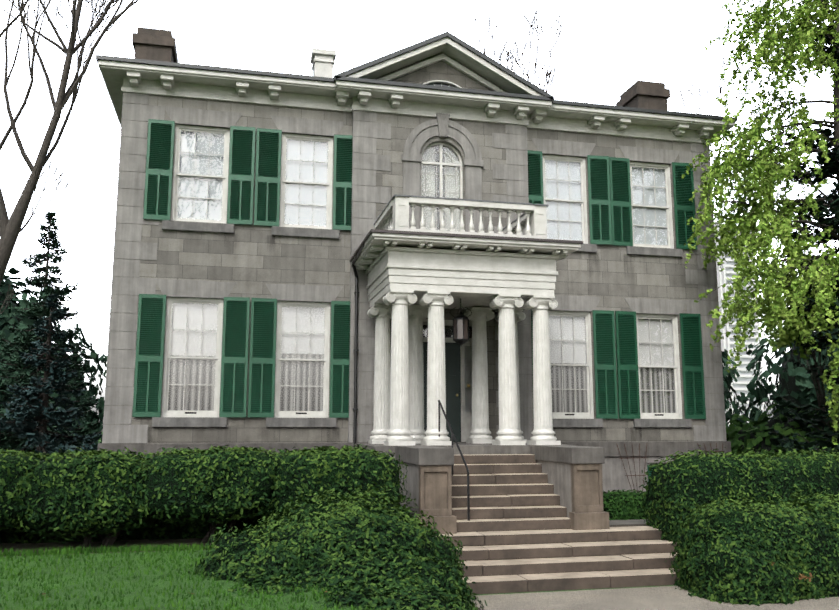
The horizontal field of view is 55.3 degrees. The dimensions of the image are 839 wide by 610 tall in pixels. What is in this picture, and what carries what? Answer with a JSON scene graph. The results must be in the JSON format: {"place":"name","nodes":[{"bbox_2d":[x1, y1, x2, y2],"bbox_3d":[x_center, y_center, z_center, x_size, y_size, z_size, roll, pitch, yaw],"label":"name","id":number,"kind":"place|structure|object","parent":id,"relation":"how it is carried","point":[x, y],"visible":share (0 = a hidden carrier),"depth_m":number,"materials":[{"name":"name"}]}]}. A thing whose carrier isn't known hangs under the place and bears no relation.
{"place":"outdoors","nodes":[
{"label":"outdoors","id":0,"kind":"place"},
{"bbox_2d":[0,539,400,609],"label":"lawn","id":1,"kind":"structure","parent":0,"point":[160,586],"depth_m":9.55,"materials":[{"name":"green plant"}]},
{"bbox_2d":[0,0,149,313],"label":"bare tree","id":2,"kind":"object","parent":1,"relation":"on","point":[11,229],"visible":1,"depth_m":11.63,"materials":[{"name":"brown plant"}]},
{"bbox_2d":[310,48,335,77],"bbox_3d":[-2.957,-6.480,24.416,0.710,2.420,0.760,2,-9,-13],"label":"chimney","id":3,"kind":"object","parent":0,"point":[322,61],"visible":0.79,"depth_m":24.24,"materials":[{"name":"white paint"}]},
{"bbox_2d":[0,524,649,555],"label":"terrace earth","id":4,"kind":"structure","parent":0,"point":[52,545],"depth_m":12.88,"materials":[{"name":"soil"}]},
{"bbox_2d":[0,211,100,455],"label":"spruce tree","id":5,"kind":"object","parent":4,"relation":"on","point":[26,341],"depth_m":27.54,"materials":[{"name":"green plant"}]},
{"bbox_2d":[0,504,409,543],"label":"soil bed","id":6,"kind":"object","parent":4,"relation":"on","point":[192,531],"depth_m":13.38,"materials":[{"name":"brown soil"}]},
{"bbox_2d":[0,444,410,547],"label":"hedge","id":7,"kind":"object","parent":4,"relation":"on","point":[101,454],"depth_m":12.29,"materials":[{"name":"green plant"}]},
{"bbox_2d":[188,481,486,609],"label":"bush","id":8,"kind":"object","parent":4,"relation":"on","point":[455,573],"depth_m":10.18,"materials":[{"name":"green plant"}]},
{"bbox_2d":[104,94,723,442],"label":"house walls","id":9,"kind":"structure","parent":4,"relation":"on","point":[251,260],"depth_m":19.86,"materials":[{"name":"grey stone"}]},
{"bbox_2d":[352,244,363,445],"bbox_3d":[-1.357,1.688,18.135,0.230,5.850,2.031,2,-9,-13],"label":"downpipe","id":10,"kind":"object","parent":9,"relation":"attached to","point":[356,350],"visible":0.85,"depth_m":19.12,"materials":[{"name":"grey metal"}]},
{"bbox_2d":[97,441,730,457],"bbox_3d":[-0.776,4.418,25.188,15.780,0.380,12.240,2,-9,-13],"label":"house water table","id":11,"kind":"object","parent":9,"relation":"attached to","point":[661,448],"visible":0.31,"depth_m":20.36,"materials":[{"name":"grey stone"}]},
{"bbox_2d":[102,92,726,442],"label":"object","id":12,"kind":"object","parent":9,"relation":"attached to","point":[127,286],"visible":0.58,"depth_m":19.54,"materials":[{"name":"grey stone"}]},
{"bbox_2d":[98,37,734,143],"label":"cornice","id":13,"kind":"structure","parent":9,"relation":"attached to","point":[119,78],"depth_m":20.42,"materials":[{"name":"white wood"}]},
{"bbox_2d":[96,31,737,121],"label":"roof","id":14,"kind":"structure","parent":13,"relation":"attached to","point":[545,96],"depth_m":20.18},
{"bbox_2d":[132,119,705,481],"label":"shutter frames","id":15,"kind":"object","parent":9,"relation":"attached to","point":[339,394],"visible":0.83,"depth_m":19.42,"materials":[{"name":"green wood"}]},
{"bbox_2d":[136,123,702,414],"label":"shutters","id":16,"kind":"object","parent":9,"relation":"attached to","point":[350,225],"depth_m":19.54,"materials":[{"name":"green wood"}]},
{"bbox_2d":[161,124,681,464],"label":"window frames","id":17,"kind":"structure","parent":9,"relation":"in","point":[466,423],"depth_m":19.96,"materials":[{"name":"white wood"}]},
{"bbox_2d":[168,132,675,412],"bbox_3d":[0.515,-0.760,20.358,12.920,6.910,0.290,2,-9,-13],"label":"window","id":18,"kind":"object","parent":17,"relation":"in","point":[426,227],"visible":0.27,"depth_m":19.96,"materials":[{"name":"glass"}]},
{"bbox_2d":[177,131,666,244],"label":"window curtains","id":19,"kind":"object","parent":9,"relation":"attached to","point":[321,157],"depth_m":20.01,"materials":[{"name":"white fabric"}]},
{"bbox_2d":[170,303,673,411],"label":"house blinds","id":20,"kind":"object","parent":9,"relation":"attached to","point":[213,309],"depth_m":19.46,"materials":[{"name":"white fabric"}]},
{"bbox_2d":[152,220,691,426],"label":"window sills","id":21,"kind":"structure","parent":9,"relation":"attached to","point":[276,231],"depth_m":19.34,"materials":[{"name":"grey stone"}]},
{"bbox_2d":[401,113,482,231],"bbox_3d":[0.590,-3.379,20.437,2.140,3.110,0.235,2,-9,-13],"label":"window surround","id":22,"kind":"object","parent":9,"relation":"attached to","point":[441,125],"visible":0.88,"depth_m":20.49,"materials":[{"name":"grey stone"}]},
{"bbox_2d":[423,342,460,441],"bbox_3d":[0.484,2.175,20.034,1.120,2.490,0.062,2,-9,-13],"label":"house door","id":23,"kind":"structure","parent":9,"relation":"in","point":[453,381],"depth_m":20.07,"materials":[{"name":"wood"}]},
{"bbox_2d":[367,289,560,445],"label":"portico columns","id":24,"kind":"structure","parent":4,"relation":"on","point":[398,415],"depth_m":17.47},
{"bbox_2d":[351,232,580,311],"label":"portico entablature","id":25,"kind":"structure","parent":24,"relation":"on","point":[475,272],"depth_m":17.40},
{"bbox_2d":[374,196,546,238],"bbox_3d":[0.883,-1.656,18.890,3.520,0.900,2.629,2,-9,-13],"label":"balustrade","id":26,"kind":"object","parent":25,"relation":"on","point":[532,220],"visible":0.52,"depth_m":17.75,"materials":[{"name":"white wood"}]},
{"bbox_2d":[373,194,548,229],"bbox_3d":[0.885,-2.117,18.954,3.550,0.030,2.644,2,-9,-13],"label":"balcony handrail","id":27,"kind":"object","parent":26,"relation":"on","point":[394,195],"visible":0.29,"depth_m":17.75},
{"bbox_2d":[450,298,471,345],"bbox_3d":[0.947,0.342,18.299,0.383,1.240,0.383,14,-16,-57],"label":"hanging lantern","id":28,"kind":"object","parent":25,"relation":"hanging from","point":[458,327],"depth_m":18.14,"materials":[{"name":"black metal"}]},
{"bbox_2d":[349,229,582,261],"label":"portico roof","id":29,"kind":"structure","parent":25,"relation":"attached to","point":[371,231],"depth_m":17.07,"materials":[{"name":"grey metal"}]},
{"bbox_2d":[450,519,649,536],"bbox_3d":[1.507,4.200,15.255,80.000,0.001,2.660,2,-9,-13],"label":"stone curb","id":30,"kind":"structure","parent":4,"relation":"on","point":[619,522],"depth_m":15.75,"materials":[{"name":"grey stone"}]},
{"bbox_2d":[436,454,679,594],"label":"stairs","id":31,"kind":"structure","parent":4,"relation":"on","point":[511,495],"depth_m":13.99,"materials":[{"name":"stone"}]},
{"bbox_2d":[438,400,469,520],"bbox_3d":[0.640,2.944,15.650,0.044,2.234,2.222,2,-9,-13],"label":"handrail","id":32,"kind":"object","parent":31,"relation":"on","point":[467,469],"visible":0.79,"depth_m":15.27,"materials":[{"name":"black metal"}]},
{"bbox_2d":[617,443,723,491],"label":"garden trellises","id":33,"kind":"object","parent":4,"relation":"on","point":[635,475],"visible":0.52,"depth_m":20.41,"materials":[{"name":"wood"}]},
{"bbox_2d":[639,445,838,550],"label":"hedge","id":34,"kind":"object","parent":4,"relation":"on","point":[723,471],"depth_m":14.63,"materials":[{"name":"green plant"}]},
{"bbox_2d":[665,489,838,605],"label":"bush","id":35,"kind":"object","parent":4,"relation":"on","point":[772,509],"depth_m":12.09,"materials":[{"name":"green plant"}]},
{"bbox_2d":[770,562,813,581],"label":"dead leaves","id":36,"kind":"object","parent":35,"relation":"attached to","point":[801,576],"visible":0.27,"depth_m":11.74,"materials":[{"name":"brown plant"}]},
{"bbox_2d":[682,0,838,444],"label":"spring tree","id":37,"kind":"object","parent":4,"relation":"on","point":[764,189],"depth_m":19.92,"materials":[{"name":"green plant"}]},
{"bbox_2d":[758,0,838,457],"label":"tree","id":38,"kind":"object","parent":4,"relation":"on","point":[830,166],"depth_m":20.73,"materials":[{"name":"green plant"}]},
{"bbox_2d":[98,432,675,594],"bbox_3d":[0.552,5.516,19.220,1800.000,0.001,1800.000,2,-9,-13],"label":"ground","id":39,"kind":"structure","parent":0,"point":[556,591],"depth_m":12.58,"materials":[{"name":"grey concrete"}]},
{"bbox_2d":[0,293,102,454],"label":"blue spruce","id":40,"kind":"object","parent":39,"relation":"on","point":[26,429],"depth_m":21.22,"materials":[{"name":"plant"}]},
{"bbox_2d":[0,265,838,451],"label":"treeline","id":41,"kind":"object","parent":39,"relation":"on","point":[762,392],"depth_m":58.89,"materials":[{"name":"green plant"}]},
{"bbox_2d":[473,2,804,238],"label":"bare tree","id":42,"kind":"object","parent":39,"relation":"on","point":[547,74],"visible":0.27,"depth_m":47.56,"materials":[{"name":"brown"}]},
{"bbox_2d":[725,400,838,456],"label":"bush","id":43,"kind":"object","parent":39,"relation":"on","point":[732,435],"depth_m":22.68,"materials":[{"name":"green plant"}]},
{"bbox_2d":[132,27,669,139],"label":"house chimneys","id":44,"kind":"object","parent":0,"point":[154,44],"visible":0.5,"depth_m":21.08,"materials":[{"name":"brick"}]},
{"bbox_2d":[148,231,684,436],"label":"house sill stains","id":45,"kind":"object","parent":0,"point":[336,257],"visible":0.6,"depth_m":19.09,"materials":[{"name":"stone"}]},
{"bbox_2d":[0,0,838,431],"label":"sky","id":46,"kind":"structure","parent":0,"point":[608,46],"materials":[{"name":"white"}]},
{"bbox_2d":[177,147,663,478],"bbox_3d":[0.467,0.294,20.404,13.180,8.980,0.525,2,-9,-13],"label":"dark house interior","id":47,"kind":"object","parent":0,"point":[449,330],"visible":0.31,"depth_m":20.80,"materials":[{"name":"black"}]},
{"bbox_2d":[168,354,675,412],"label":"cafe curtains","id":48,"kind":"object","parent":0,"point":[207,399],"depth_m":19.25,"materials":[{"name":"white fabric"}]},
{"bbox_2d":[422,146,459,230],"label":"house arch drapes","id":49,"kind":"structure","parent":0,"point":[453,186],"depth_m":20.68,"materials":[{"name":"white fabric"}]},
{"bbox_2d":[375,52,507,92],"bbox_3d":[0.586,-5.975,20.858,5.040,1.330,0.001,2,-9,-13],"label":"tympanum","id":50,"kind":"object","parent":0,"point":[442,70],"visible":0.32,"depth_m":20.87,"materials":[{"name":"grey stone"}]},
{"bbox_2d":[428,83,453,86],"bbox_3d":[0.572,-5.606,20.859,1.240,0.360,0.001,2,-9,-13],"label":"pediment window","id":51,"kind":"structure","parent":50,"relation":"in","point":[439,84],"depth_m":20.87,"materials":[{"name":"grey glass"}]},
{"bbox_2d":[355,443,604,464],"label":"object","id":52,"kind":"object","parent":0,"point":[418,454],"visible":0.77,"depth_m":15.43,"materials":[{"name":"grey stone"}]},
{"bbox_2d":[398,460,571,517],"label":"wall","id":53,"kind":"structure","parent":0,"point":[559,476],"depth_m":15.16,"materials":[{"name":"grey stone"}]},
{"bbox_2d":[416,464,609,533],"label":"stair pedestals","id":54,"kind":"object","parent":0,"point":[588,512],"visible":0.65,"depth_m":14.56,"materials":[{"name":"brown stone"}]},
{"bbox_2d":[603,489,647,519],"bbox_3d":[-2.114,4.204,15.848,14.269,0.998,1.159,1,-9,-8],"label":"hedge","id":55,"kind":"object","parent":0,"point":[629,508],"depth_m":16.29,"materials":[{"name":"green plant"}]},
{"bbox_2d":[471,586,838,609],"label":"walkway","id":56,"kind":"structure","parent":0,"point":[659,598],"depth_m":11.69,"materials":[{"name":"grey concrete"}]},
{"bbox_2d":[602,456,727,492],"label":"house basement walls","id":57,"kind":"structure","parent":0,"point":[614,477],"depth_m":20.47,"materials":[{"name":"grey stone"}]},
{"bbox_2d":[725,230,758,413],"bbox_3d":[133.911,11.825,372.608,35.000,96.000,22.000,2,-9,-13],"label":"house siding","id":58,"kind":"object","parent":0,"point":[741,353],"depth_m":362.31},
{"bbox_2d":[714,222,764,425],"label":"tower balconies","id":59,"kind":"structure","parent":58,"relation":"attached to","point":[726,343],"depth_m":362.03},
{"bbox_2d":[751,214,838,430],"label":"tree","id":60,"kind":"object","parent":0,"point":[792,334],"depth_m":21.80,"materials":[{"name":"green plant"}]}
]}

